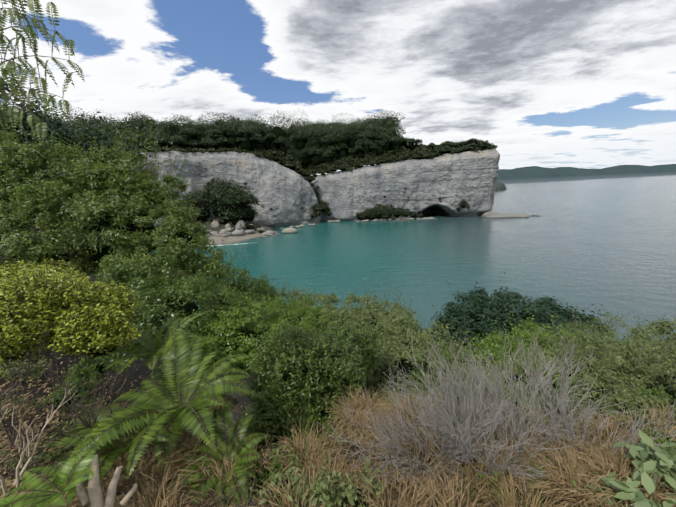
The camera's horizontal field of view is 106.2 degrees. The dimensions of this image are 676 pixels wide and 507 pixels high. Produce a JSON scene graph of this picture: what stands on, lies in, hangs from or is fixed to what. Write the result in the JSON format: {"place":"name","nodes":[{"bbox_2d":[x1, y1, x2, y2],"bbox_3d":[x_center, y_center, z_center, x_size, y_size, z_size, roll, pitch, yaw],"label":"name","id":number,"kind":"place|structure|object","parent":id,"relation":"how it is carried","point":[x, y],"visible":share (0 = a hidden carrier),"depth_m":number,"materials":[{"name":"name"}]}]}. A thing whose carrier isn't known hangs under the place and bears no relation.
{"place":"outdoors","nodes":[
{"label":"outdoors","id":0,"kind":"place"},
{"bbox_2d":[204,216,276,244],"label":"beach sand","id":1,"kind":"structure","parent":0,"point":[217,240],"depth_m":142.51,"materials":[{"name":"beige sand"}]},
{"bbox_2d":[0,200,498,506],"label":"ground","id":2,"kind":"structure","parent":0,"point":[143,369],"depth_m":7.85,"materials":[{"name":"soil"}]},
{"bbox_2d":[0,8,586,506],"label":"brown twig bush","id":3,"kind":"object","parent":2,"relation":"on","point":[68,418],"visible":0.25,"depth_m":2.63,"materials":[{"name":"plant"}]},
{"bbox_2d":[0,285,621,506],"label":"bush","id":4,"kind":"object","parent":2,"relation":"on","point":[495,348],"visible":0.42,"depth_m":5.70,"materials":[{"name":"green plant"}]},
{"bbox_2d":[0,57,624,370],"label":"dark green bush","id":5,"kind":"object","parent":2,"relation":"on","point":[479,310],"visible":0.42,"depth_m":21.90,"materials":[{"name":"green plant"}]},
{"bbox_2d":[0,0,670,506],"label":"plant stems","id":6,"kind":"object","parent":2,"relation":"on","point":[182,398],"visible":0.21,"depth_m":3.06,"materials":[{"name":"green plant"}]},
{"bbox_2d":[0,233,675,506],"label":"dry grass","id":7,"kind":"structure","parent":2,"relation":"on","point":[605,464],"depth_m":2.39,"materials":[{"name":"brown plant"}]},
{"bbox_2d":[0,384,137,506],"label":"dead branch","id":8,"kind":"object","parent":7,"relation":"on","point":[95,498],"visible":0.98,"depth_m":1.84,"materials":[{"name":"brown wood"}]},
{"bbox_2d":[586,429,675,506],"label":"broadleaf plant","id":9,"kind":"object","parent":7,"relation":"on","point":[636,496],"visible":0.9,"depth_m":2.04,"materials":[{"name":"green plant"}]},
{"bbox_2d":[0,276,675,506],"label":"shrubs","id":10,"kind":"object","parent":2,"relation":"on","point":[390,354],"visible":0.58,"depth_m":5.87,"materials":[{"name":"green plant"}]},
{"bbox_2d":[0,122,675,506],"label":"bush","id":11,"kind":"object","parent":2,"relation":"on","point":[104,252],"visible":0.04,"depth_m":6.17,"materials":[{"name":"green plant"}]},
{"bbox_2d":[0,258,142,375],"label":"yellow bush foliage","id":12,"kind":"object","parent":11,"relation":"attached to","point":[111,337],"visible":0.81,"depth_m":3.04,"materials":[{"name":"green plant"}]},
{"bbox_2d":[0,0,233,303],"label":"tree","id":13,"kind":"object","parent":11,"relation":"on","point":[121,205],"visible":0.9,"depth_m":8.59,"materials":[{"name":"green plant"}]},
{"bbox_2d":[45,298,315,506],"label":"fern fronds","id":14,"kind":"object","parent":11,"relation":"on","point":[100,442],"visible":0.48,"depth_m":2.61,"materials":[{"name":"green plant"}]},
{"bbox_2d":[319,308,675,505],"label":"dead twigs","id":15,"kind":"object","parent":11,"relation":"on","point":[466,423],"visible":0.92,"depth_m":2.61,"materials":[{"name":"grey plant"}]},
{"bbox_2d":[12,241,675,506],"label":"bush","id":16,"kind":"object","parent":2,"relation":"on","point":[173,291],"visible":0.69,"depth_m":4.69,"materials":[{"name":"green plant"}]},
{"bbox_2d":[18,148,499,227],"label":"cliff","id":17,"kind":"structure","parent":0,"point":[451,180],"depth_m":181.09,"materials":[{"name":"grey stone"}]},
{"bbox_2d":[0,101,497,219],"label":"forest tree","id":18,"kind":"object","parent":17,"relation":"on","point":[366,128],"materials":[{"name":"green plant"}]},
{"bbox_2d":[0,0,675,174],"label":"sky","id":19,"kind":"structure","parent":0,"point":[587,84],"materials":[{"name":"white"}]},
{"bbox_2d":[250,148,454,176],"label":"headland top ground","id":20,"kind":"structure","parent":0,"point":[305,168],"depth_m":197.08,"materials":[{"name":"green"}]},
{"bbox_2d":[105,122,495,217],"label":"forest tree","id":21,"kind":"object","parent":20,"relation":"on","point":[246,144],"visible":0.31,"depth_m":190.16,"materials":[{"name":"green plant"}]},
{"bbox_2d":[130,143,493,217],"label":"clifftop shrubs","id":22,"kind":"object","parent":20,"relation":"on","point":[298,162],"visible":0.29,"depth_m":186.18,"materials":[{"name":"green plant"}]},
{"bbox_2d":[152,144,487,232],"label":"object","id":23,"kind":"object","parent":20,"relation":"on","point":[233,220],"visible":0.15,"depth_m":150.39,"materials":[{"name":"green plant"}]},
{"bbox_2d":[152,186,332,232],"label":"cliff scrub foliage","id":24,"kind":"object","parent":23,"relation":"on","point":[321,201],"visible":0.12,"depth_m":150.56,"materials":[{"name":"green plant"}]},
{"bbox_2d":[177,140,490,230],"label":"shrubs","id":25,"kind":"object","parent":23,"relation":"on","point":[214,190],"depth_m":150.89,"materials":[{"name":"green plant"}]},
{"bbox_2d":[153,175,675,353],"bbox_3d":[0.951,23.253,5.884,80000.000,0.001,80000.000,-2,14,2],"label":"sea water","id":26,"kind":"structure","parent":0,"point":[609,244],"depth_m":89.57,"materials":[{"name":"teal liquid"}]},
{"bbox_2d":[209,242,256,246],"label":"sea foam","id":27,"kind":"object","parent":26,"relation":"on","point":[229,244],"visible":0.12,"depth_m":124.81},
{"bbox_2d":[199,212,539,238],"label":"shore rocks","id":28,"kind":"object","parent":26,"relation":"in","point":[239,230],"visible":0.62,"depth_m":149.59,"materials":[{"name":"grey stone"}]},
{"bbox_2d":[496,181,505,189],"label":"headland","id":29,"kind":"structure","parent":26,"relation":"in","point":[500,186],"depth_m":742.09,"materials":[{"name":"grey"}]},
{"bbox_2d":[497,164,675,182],"bbox_3d":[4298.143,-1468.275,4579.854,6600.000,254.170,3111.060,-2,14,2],"label":"hills","id":30,"kind":"structure","parent":0,"point":[529,174],"depth_m":3927.83,"materials":[{"name":"green plant"}]}
]}

